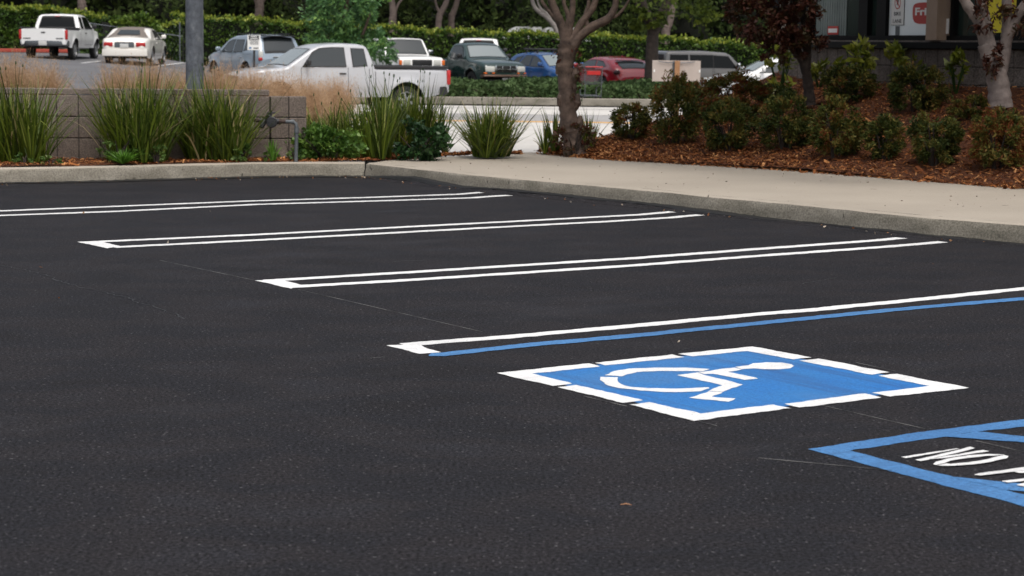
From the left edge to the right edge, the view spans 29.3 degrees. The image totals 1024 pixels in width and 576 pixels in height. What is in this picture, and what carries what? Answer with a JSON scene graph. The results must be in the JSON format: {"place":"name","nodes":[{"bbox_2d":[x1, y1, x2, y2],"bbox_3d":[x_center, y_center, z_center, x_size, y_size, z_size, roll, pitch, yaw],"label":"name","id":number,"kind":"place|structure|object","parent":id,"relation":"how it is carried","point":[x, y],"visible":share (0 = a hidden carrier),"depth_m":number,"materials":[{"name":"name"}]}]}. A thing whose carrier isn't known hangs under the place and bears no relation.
{"place":"outdoors","nodes":[
{"label":"outdoors","id":0,"kind":"place"},
{"bbox_2d":[0,64,184,94],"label":"parking lot","id":1,"kind":"structure","parent":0,"point":[84,75],"depth_m":57.62,"materials":[{"name":"grey asphalt"}]},
{"bbox_2d":[0,149,523,166],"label":"mulch bed","id":2,"kind":"object","parent":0,"point":[106,163],"visible":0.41,"depth_m":19.82,"materials":[{"name":"brown wood"}]},
{"bbox_2d":[0,61,92,161],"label":"strap leaf plant","id":3,"kind":"object","parent":2,"relation":"on","point":[22,129],"visible":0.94,"depth_m":19.40,"materials":[{"name":"green plant"}]},
{"bbox_2d":[96,137,143,164],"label":"weed","id":4,"kind":"object","parent":2,"relation":"on","point":[100,149],"visible":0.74,"depth_m":19.61,"materials":[{"name":"green plant"}]},
{"bbox_2d":[101,148,148,163],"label":"strap leaf plant","id":5,"kind":"object","parent":2,"relation":"on","point":[123,158],"visible":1,"depth_m":19.43,"materials":[{"name":"green plant"}]},
{"bbox_2d":[66,57,212,162],"bbox_3d":[-3.760,-1.832,19.875,1.566,1.106,1.736,7,9,40],"label":"strap leaf plant","id":6,"kind":"object","parent":2,"relation":"on","point":[144,126],"visible":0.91,"depth_m":19.71,"materials":[{"name":"green plant"}]},
{"bbox_2d":[0,88,305,166],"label":"block wall","id":7,"kind":"structure","parent":2,"relation":"on","point":[78,142],"depth_m":20.29,"materials":[{"name":"grey concrete"}]},
{"bbox_2d":[160,63,290,160],"bbox_3d":[-3.064,-1.833,20.200,1.740,1.047,1.347,4,8,24],"label":"strap leaf plant","id":8,"kind":"object","parent":2,"relation":"on","point":[222,134],"visible":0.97,"depth_m":20.13,"materials":[{"name":"green plant"}]},
{"bbox_2d":[254,111,298,161],"bbox_3d":[-2.442,-1.553,20.286,0.470,0.555,0.122,1,7,0],"label":"water valve","id":9,"kind":"object","parent":2,"relation":"on","point":[269,120],"visible":0.98,"depth_m":20.28,"materials":[{"name":"metal"}]},
{"bbox_2d":[285,121,368,161],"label":"leafy shrub","id":10,"kind":"object","parent":2,"relation":"on","point":[318,139],"visible":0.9,"depth_m":20.59,"materials":[{"name":"green plant"}]},
{"bbox_2d":[306,93,366,155],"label":"strap leaf plant","id":11,"kind":"object","parent":2,"relation":"on","point":[323,122],"visible":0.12,"depth_m":21.27,"materials":[{"name":"green plant"}]},
{"bbox_2d":[320,89,397,151],"bbox_3d":[-1.710,-1.802,21.392,1.270,0.728,0.964,5,8,32],"label":"strap leaf plant","id":12,"kind":"object","parent":2,"relation":"on","point":[349,122],"visible":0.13,"depth_m":21.38,"materials":[{"name":"green plant"}]},
{"bbox_2d":[335,64,418,158],"bbox_3d":[-1.452,-1.871,20.808,0.908,1.013,1.105,1,7,0],"label":"strap leaf plant","id":13,"kind":"object","parent":2,"relation":"on","point":[378,139],"visible":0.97,"depth_m":20.80,"materials":[{"name":"green plant"}]},
{"bbox_2d":[351,72,439,153],"bbox_3d":[-1.186,-1.949,21.778,1.239,0.938,1.141,-1,7,-10],"label":"strap leaf plant","id":14,"kind":"object","parent":2,"relation":"on","point":[407,139],"visible":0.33,"depth_m":21.69,"materials":[{"name":"green plant"}]},
{"bbox_2d":[390,114,454,160],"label":"round shrub","id":15,"kind":"object","parent":2,"relation":"on","point":[426,151],"visible":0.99,"depth_m":20.76,"materials":[{"name":"green plant"}]},
{"bbox_2d":[379,68,465,152],"bbox_3d":[-0.976,-1.968,21.859,1.182,0.962,1.122,3,7,19],"label":"strap leaf plant","id":16,"kind":"object","parent":2,"relation":"on","point":[430,111],"visible":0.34,"depth_m":21.75,"materials":[{"name":"green plant"}]},
{"bbox_2d":[440,92,544,157],"bbox_3d":[-0.244,-1.783,21.335,1.316,0.738,1.420,1,7,0],"label":"strap leaf plant","id":17,"kind":"object","parent":2,"relation":"on","point":[487,136],"visible":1,"depth_m":21.24,"materials":[{"name":"green plant"}]},
{"bbox_2d":[288,70,335,124],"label":"plume grass","id":18,"kind":"object","parent":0,"point":[318,94],"depth_m":32.74,"materials":[{"name":"beige plant"}]},
{"bbox_2d":[306,71,368,126],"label":"plume grass","id":19,"kind":"object","parent":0,"point":[335,95],"depth_m":35.70,"materials":[{"name":"beige plant"}]},
{"bbox_2d":[0,52,718,96],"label":"parking lot","id":20,"kind":"structure","parent":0,"point":[80,60],"depth_m":74.29,"materials":[{"name":"grey asphalt"}]},
{"bbox_2d":[19,14,98,59],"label":"pickup truck","id":21,"kind":"object","parent":20,"relation":"on","point":[72,33],"visible":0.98,"depth_m":74.87,"materials":[{"name":"white paint"}]},
{"bbox_2d":[102,27,165,64],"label":"sedan","id":22,"kind":"object","parent":20,"relation":"on","point":[128,42],"visible":0.95,"depth_m":73.45,"materials":[{"name":"white paint"}]},
{"bbox_2d":[207,33,297,78],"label":"crossover","id":23,"kind":"object","parent":20,"relation":"on","point":[272,47],"visible":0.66,"depth_m":69.12,"materials":[{"name":"grey paint"}]},
{"bbox_2d":[263,37,294,53],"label":"rear window","id":24,"kind":"structure","parent":23,"relation":"in","point":[271,44],"depth_m":68.70,"materials":[{"name":"grey glass"}]},
{"bbox_2d":[372,38,444,65],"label":"off roader","id":25,"kind":"object","parent":20,"relation":"on","point":[413,51],"visible":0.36,"depth_m":68.87,"materials":[{"name":"white paint"}]},
{"bbox_2d":[460,38,506,51],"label":"pickup truck","id":26,"kind":"object","parent":20,"relation":"on","point":[485,40],"visible":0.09,"depth_m":79.38,"materials":[{"name":"white paint"}]},
{"bbox_2d":[442,42,526,81],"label":"pickup truck","id":27,"kind":"object","parent":20,"relation":"on","point":[479,60],"visible":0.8,"depth_m":67.80,"materials":[{"name":"teal paint"}]},
{"bbox_2d":[510,48,582,78],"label":"hatchback","id":28,"kind":"object","parent":20,"relation":"on","point":[537,63],"visible":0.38,"depth_m":72.50,"materials":[{"name":"blue paint"}]},
{"bbox_2d":[574,55,644,82],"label":"hatchback","id":29,"kind":"object","parent":20,"relation":"on","point":[621,68],"visible":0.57,"depth_m":68.49,"materials":[{"name":"red paint"}]},
{"bbox_2d":[658,50,740,85],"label":"wagon","id":30,"kind":"object","parent":20,"relation":"on","point":[716,63],"visible":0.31,"depth_m":68.69,"materials":[{"name":"grey paint"}]},
{"bbox_2d":[91,67,916,214],"bbox_3d":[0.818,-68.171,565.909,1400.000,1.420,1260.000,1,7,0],"label":"ground","id":31,"kind":"structure","parent":0,"point":[557,106],"depth_m":59.55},
{"bbox_2d":[0,38,54,94],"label":"plume grass","id":32,"kind":"object","parent":31,"relation":"on","point":[11,72],"depth_m":26.77,"materials":[{"name":"beige plant"}]},
{"bbox_2d":[19,49,83,94],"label":"plume grass","id":33,"kind":"object","parent":31,"relation":"on","point":[55,80],"depth_m":27.78,"materials":[{"name":"beige plant"}]},
{"bbox_2d":[0,2,110,53],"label":"hedge","id":34,"kind":"object","parent":31,"relation":"on","point":[13,19],"visible":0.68,"depth_m":87.36,"materials":[{"name":"green plant"}]},
{"bbox_2d":[85,55,151,94],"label":"plume grass","id":35,"kind":"object","parent":31,"relation":"on","point":[118,76],"depth_m":25.81,"materials":[{"name":"beige plant"}]},
{"bbox_2d":[78,11,185,61],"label":"fence","id":36,"kind":"object","parent":31,"relation":"on","point":[180,43],"visible":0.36,"depth_m":84.33,"materials":[{"name":"metal"}]},
{"bbox_2d":[108,10,163,31],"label":"vine clump","id":37,"kind":"object","parent":36,"relation":"on","point":[119,21],"visible":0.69,"depth_m":83.66,"materials":[{"name":"green plant"}]},
{"bbox_2d":[124,48,183,88],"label":"plume grass","id":38,"kind":"object","parent":31,"relation":"on","point":[154,75],"depth_m":26.27,"materials":[{"name":"beige plant"}]},
{"bbox_2d":[158,18,184,61],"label":"hedge","id":39,"kind":"object","parent":31,"relation":"on","point":[171,25],"visible":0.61,"depth_m":84.98,"materials":[{"name":"green plant"}]},
{"bbox_2d":[158,58,185,95],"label":"plume grass","id":40,"kind":"object","parent":31,"relation":"on","point":[181,77],"depth_m":27.29,"materials":[{"name":"beige plant"}]},
{"bbox_2d":[185,0,203,95],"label":"lamp post","id":41,"kind":"object","parent":31,"relation":"on","point":[194,36],"visible":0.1,"depth_m":21.36,"materials":[{"name":"metal"}]},
{"bbox_2d":[182,55,249,95],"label":"plume grass","id":42,"kind":"object","parent":31,"relation":"on","point":[218,80],"depth_m":26.77,"materials":[{"name":"beige plant"}]},
{"bbox_2d":[222,60,281,95],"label":"plume grass","id":43,"kind":"object","parent":31,"relation":"on","point":[253,84],"depth_m":27.80,"materials":[{"name":"beige plant"}]},
{"bbox_2d":[247,35,259,66],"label":"parking sign","id":44,"kind":"object","parent":31,"relation":"on","point":[253,42],"visible":0.83,"depth_m":57.56,"materials":[{"name":"white metal"}]},
{"bbox_2d":[252,61,313,115],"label":"plume grass","id":45,"kind":"object","parent":31,"relation":"on","point":[285,90],"depth_m":29.78,"materials":[{"name":"beige plant"}]},
{"bbox_2d":[0,0,766,48],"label":"woods","id":46,"kind":"object","parent":31,"relation":"on","point":[683,28],"visible":0.06,"depth_m":103.04,"materials":[{"name":"green plant"}]},
{"bbox_2d":[388,0,402,32],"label":"eucalyptus tree","id":47,"kind":"object","parent":31,"relation":"on","point":[393,9],"visible":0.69,"depth_m":89.03,"materials":[{"name":"brown plant"}]},
{"bbox_2d":[110,0,718,41],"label":"undergrowth","id":48,"kind":"object","parent":31,"relation":"on","point":[383,9],"visible":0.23,"depth_m":92.02,"materials":[{"name":"green plant"}]},
{"bbox_2d":[434,0,448,35],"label":"eucalyptus tree","id":49,"kind":"object","parent":31,"relation":"on","point":[440,14],"visible":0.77,"depth_m":90.04,"materials":[{"name":"brown plant"}]},
{"bbox_2d":[169,10,774,81],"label":"hedge","id":50,"kind":"object","parent":31,"relation":"on","point":[218,31],"visible":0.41,"depth_m":85.50,"materials":[{"name":"green plant"}]},
{"bbox_2d":[350,96,684,106],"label":"kerb","id":51,"kind":"structure","parent":31,"relation":"on","point":[584,101],"depth_m":58.27,"materials":[{"name":"concrete"}]},
{"bbox_2d":[580,66,602,98],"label":"shopping cart","id":52,"kind":"object","parent":51,"relation":"on","point":[594,72],"visible":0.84,"depth_m":59.57,"materials":[{"name":"metal"}]},
{"bbox_2d":[436,87,651,98],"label":"planting soil","id":53,"kind":"structure","parent":31,"relation":"on","point":[614,97],"depth_m":61.52,"materials":[{"name":"brown soil"}]},
{"bbox_2d":[297,0,399,64],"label":"green tree","id":54,"kind":"object","parent":53,"relation":"on","point":[343,30],"visible":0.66,"depth_m":62.00,"materials":[{"name":"green plant"}]},
{"bbox_2d":[436,75,701,98],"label":"ivy","id":55,"kind":"object","parent":53,"relation":"on","point":[544,86],"visible":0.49,"depth_m":61.44,"materials":[{"name":"green plant"}]},
{"bbox_2d":[623,0,723,84],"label":"forked tree","id":56,"kind":"object","parent":53,"relation":"on","point":[641,9],"visible":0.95,"depth_m":63.60,"materials":[{"name":"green plant"}]},
{"bbox_2d":[530,0,558,39],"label":"eucalyptus tree","id":57,"kind":"object","parent":31,"relation":"on","point":[543,13],"visible":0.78,"depth_m":89.07,"materials":[{"name":"brown plant"}]},
{"bbox_2d":[652,60,700,92],"bbox_3d":[3.330,-3.835,39.805,0.980,1.558,0.111,1,7,0],"label":"blank sign","id":58,"kind":"object","parent":31,"relation":"on","point":[692,69],"visible":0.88,"depth_m":39.77,"materials":[{"name":"metal"}]},
{"bbox_2d":[771,0,1023,88],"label":"store building","id":59,"kind":"structure","parent":31,"relation":"on","point":[932,32],"depth_m":23.17,"materials":[{"name":"stucco"},{"name":"glass"},{"name":"metal"}]},
{"bbox_2d":[815,0,858,35],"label":"window glass","id":60,"kind":"structure","parent":59,"relation":"in","point":[852,5],"depth_m":24.40,"materials":[{"name":"grey glass"}]},
{"bbox_2d":[771,0,1023,40],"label":"window frame","id":61,"kind":"structure","parent":59,"relation":"in","point":[865,6],"depth_m":23.69,"materials":[{"name":"black metal"}]},
{"bbox_2d":[958,0,1014,35],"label":"window glass","id":62,"kind":"structure","parent":59,"relation":"in","point":[964,21],"depth_m":22.35,"materials":[{"name":"grey glass"}]},
{"bbox_2d":[354,113,666,121],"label":"street","id":63,"kind":"structure","parent":0,"point":[601,118],"depth_m":48.95,"materials":[{"name":"grey asphalt"}]},
{"bbox_2d":[226,43,450,110],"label":"pickup truck","id":64,"kind":"object","parent":63,"relation":"on","point":[348,60],"visible":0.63,"depth_m":47.14,"materials":[{"name":"white metal"}]},
{"bbox_2d":[347,104,681,115],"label":"street gutter","id":65,"kind":"object","parent":63,"relation":"on","point":[590,110],"visible":0.11,"depth_m":54.56,"materials":[{"name":"concrete"}]},
{"bbox_2d":[0,177,1023,575],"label":"parking lot","id":66,"kind":"structure","parent":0,"point":[238,425],"depth_m":7.62,"materials":[{"name":"black asphalt"}]},
{"bbox_2d":[0,162,364,183],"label":"kerb","id":67,"kind":"structure","parent":66,"relation":"on","point":[71,173],"depth_m":19.65,"materials":[{"name":"concrete"}]},
{"bbox_2d":[0,192,512,215],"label":"stall line","id":68,"kind":"object","parent":66,"relation":"on","point":[245,204],"visible":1,"depth_m":16.81,"materials":[{"name":"white paint"}]},
{"bbox_2d":[80,211,700,247],"bbox_3d":[-0.643,-0.452,14.720,5.366,0.001,0.572,-4,9,-36],"label":"stall line","id":69,"kind":"object","parent":66,"relation":"on","point":[104,244],"visible":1,"depth_m":14.33,"materials":[{"name":"white paint"}]},
{"bbox_2d":[0,175,1023,244],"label":"tar seam","id":70,"kind":"object","parent":66,"relation":"on","point":[420,179],"visible":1,"depth_m":17.93,"materials":[{"name":"black asphalt"}]},
{"bbox_2d":[161,260,1023,470],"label":"chalk line","id":71,"kind":"object","parent":66,"relation":"on","point":[703,422],"visible":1,"depth_m":7.45,"materials":[{"name":"grey paint"}]},
{"bbox_2d":[256,237,945,287],"bbox_3d":[0.844,-0.182,12.658,5.394,0.001,0.544,-4,9,-36],"label":"stall line","id":72,"kind":"object","parent":66,"relation":"on","point":[284,282],"visible":1,"depth_m":12.26,"materials":[{"name":"white paint"}]},
{"bbox_2d":[356,177,1023,246],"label":"asphalt lap","id":73,"kind":"object","parent":66,"relation":"on","point":[557,197],"visible":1,"depth_m":16.80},
{"bbox_2d":[365,163,1023,242],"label":"kerb","id":74,"kind":"structure","parent":66,"relation":"on","point":[1003,231],"depth_m":15.94,"materials":[{"name":"concrete"}]},
{"bbox_2d":[387,287,1023,353],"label":"stall line","id":75,"kind":"object","parent":66,"relation":"on","point":[416,347],"visible":1,"depth_m":9.77,"materials":[{"name":"white paint"}]},
{"bbox_2d":[429,297,1023,355],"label":"blue line","id":76,"kind":"object","parent":66,"relation":"on","point":[699,328],"visible":1,"depth_m":9.57,"materials":[{"name":"paint"}]},
{"bbox_2d":[499,347,967,420],"bbox_3d":[0.900,0.380,8.074,1.451,0.002,1.309,-4,9,-35],"label":"accessible parking symbol","id":77,"kind":"object","parent":66,"relation":"on","point":[702,385],"visible":1,"depth_m":8.03,"materials":[{"name":"blue paint"}]},
{"bbox_2d":[810,419,1023,505],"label":"loading zone","id":78,"kind":"object","parent":66,"relation":"on","point":[999,490],"visible":1,"depth_m":6.57,"materials":[{"name":"blue paint"}]},
{"bbox_2d":[339,121,799,168],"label":"driveway","id":79,"kind":"structure","parent":0,"point":[529,145],"depth_m":31.31,"materials":[{"name":"concrete"}]},
{"bbox_2d":[373,152,1023,222],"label":"sidewalk","id":80,"kind":"structure","parent":0,"point":[930,198],"depth_m":17.88,"materials":[{"name":"concrete"}]},
{"bbox_2d":[535,71,1023,188],"bbox_3d":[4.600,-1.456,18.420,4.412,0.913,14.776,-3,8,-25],"label":"mulch bed","id":81,"kind":"object","parent":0,"point":[910,168],"visible":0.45,"depth_m":20.52,"materials":[{"name":"brown wood"}]},
{"bbox_2d":[527,106,562,153],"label":"strap leaf plant","id":82,"kind":"object","parent":81,"relation":"on","point":[544,144],"visible":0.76,"depth_m":22.22,"materials":[{"name":"green plant"}]},
{"bbox_2d":[550,122,596,156],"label":"sucker shrub","id":83,"kind":"object","parent":81,"relation":"on","point":[587,146],"visible":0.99,"depth_m":21.81,"materials":[{"name":"red plant"}]},
{"bbox_2d":[540,0,629,156],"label":"crape myrtle","id":84,"kind":"object","parent":81,"relation":"on","point":[568,96],"visible":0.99,"depth_m":21.78,"materials":[{"name":"brown plant"}]},
{"bbox_2d":[578,99,614,148],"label":"strap leaf plant","id":85,"kind":"object","parent":81,"relation":"on","point":[594,135],"visible":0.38,"depth_m":22.31,"materials":[{"name":"green plant"}]},
{"bbox_2d":[609,101,652,139],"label":"nandina bush","id":86,"kind":"object","parent":81,"relation":"on","point":[639,118],"visible":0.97,"depth_m":22.64,"materials":[{"name":"green plant"}]},
{"bbox_2d":[647,69,705,144],"bbox_3d":[1.846,-2.012,21.998,0.688,0.903,0.651,1,7,0],"label":"nandina bush","id":87,"kind":"object","parent":81,"relation":"on","point":[688,127],"visible":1,"depth_m":21.91,"materials":[{"name":"green plant"}]},
{"bbox_2d":[689,77,723,119],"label":"nandina bush","id":88,"kind":"object","parent":81,"relation":"on","point":[697,85],"visible":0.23,"depth_m":23.39,"materials":[{"name":"green plant"}]},
{"bbox_2d":[701,96,759,150],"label":"nandina bush","id":89,"kind":"object","parent":81,"relation":"on","point":[719,111],"visible":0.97,"depth_m":21.05,"materials":[{"name":"green plant"}]},
{"bbox_2d":[700,65,771,118],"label":"nandina bush","id":90,"kind":"object","parent":81,"relation":"on","point":[739,79],"visible":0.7,"depth_m":23.01,"materials":[{"name":"green plant"}]},
{"bbox_2d":[753,83,797,102],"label":"nandina bush","id":91,"kind":"object","parent":81,"relation":"on","point":[779,87],"visible":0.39,"depth_m":23.61,"materials":[{"name":"green plant"}]},
{"bbox_2d":[721,0,830,105],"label":"red leaf tree","id":92,"kind":"object","parent":81,"relation":"on","point":[792,38],"visible":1,"depth_m":22.53,"materials":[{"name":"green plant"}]},
{"bbox_2d":[764,44,798,92],"bbox_3d":[3.358,-2.699,24.180,0.569,0.776,0.495,-5,9,-40],"label":"aucuba","id":93,"kind":"object","parent":81,"relation":"on","point":[771,64],"visible":0.48,"depth_m":24.08,"materials":[{"name":"green plant"}]},
{"bbox_2d":[751,88,816,150],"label":"nandina bush","id":94,"kind":"object","parent":81,"relation":"on","point":[790,133],"visible":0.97,"depth_m":20.67,"materials":[{"name":"green plant"}]},
{"bbox_2d":[810,57,830,87],"bbox_3d":[3.775,-2.630,24.171,0.354,0.439,0.321,6,9,38],"label":"aucuba","id":95,"kind":"object","parent":81,"relation":"on","point":[816,69],"visible":0.71,"depth_m":24.16,"materials":[{"name":"green plant"}]},
{"bbox_2d":[804,93,868,157],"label":"nandina bush","id":96,"kind":"object","parent":81,"relation":"on","point":[849,142],"visible":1,"depth_m":19.91,"materials":[{"name":"green plant"}]},
{"bbox_2d":[818,63,882,102],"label":"nandina bush","id":97,"kind":"object","parent":81,"relation":"on","point":[840,72],"visible":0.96,"depth_m":22.69,"materials":[{"name":"green plant"}]},
{"bbox_2d":[832,33,878,93],"bbox_3d":[4.037,-2.615,23.098,0.536,0.789,0.504,3,7,19],"label":"aucuba","id":98,"kind":"object","parent":81,"relation":"on","point":[866,62],"visible":0.68,"depth_m":23.07,"materials":[{"name":"green plant"}]},
{"bbox_2d":[860,112,905,159],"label":"nandina bush","id":99,"kind":"object","parent":81,"relation":"on","point":[889,128],"visible":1,"depth_m":19.54,"materials":[{"name":"green plant"}]},
{"bbox_2d":[884,39,922,82],"bbox_3d":[4.691,-2.652,23.151,0.599,0.599,0.577,1,7,0],"label":"aucuba","id":100,"kind":"object","parent":81,"relation":"on","point":[896,50],"visible":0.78,"depth_m":23.02,"materials":[{"name":"green plant"}]},
{"bbox_2d":[886,61,953,111],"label":"nandina bush","id":101,"kind":"object","parent":81,"relation":"on","point":[922,98],"visible":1,"depth_m":21.39,"materials":[{"name":"green plant"}]},
{"bbox_2d":[904,109,965,165],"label":"nandina bush","id":102,"kind":"object","parent":81,"relation":"on","point":[948,129],"visible":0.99,"depth_m":18.92,"materials":[{"name":"green plant"}]},
{"bbox_2d":[942,46,970,93],"bbox_3d":[4.973,-2.409,21.848,0.317,0.598,0.441,1,7,0],"label":"aucuba","id":103,"kind":"object","parent":81,"relation":"on","point":[956,56],"visible":0.94,"depth_m":21.85,"materials":[{"name":"green plant"}]},
{"bbox_2d":[945,94,990,119],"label":"nandina bush","id":104,"kind":"object","parent":81,"relation":"on","point":[960,109],"visible":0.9,"depth_m":20.56,"materials":[{"name":"green plant"}]},
{"bbox_2d":[959,0,1023,108],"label":"multi trunk tree","id":105,"kind":"object","parent":81,"relation":"on","point":[995,57],"visible":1,"depth_m":19.67,"materials":[{"name":"grey plant"}]},
{"bbox_2d":[965,104,1023,168],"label":"nandina bush","id":106,"kind":"object","parent":81,"relation":"on","point":[1001,123],"visible":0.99,"depth_m":18.43,"materials":[{"name":"green plant"}]},
{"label":"parking lot","id":107,"kind":"structure","parent":0,"visible":0},
{"bbox_2d":[704,57,778,94],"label":"saloon","id":108,"kind":"object","parent":107,"relation":"on","point":[759,70],"visible":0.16,"depth_m":63.03,"materials":[{"name":"white paint"}]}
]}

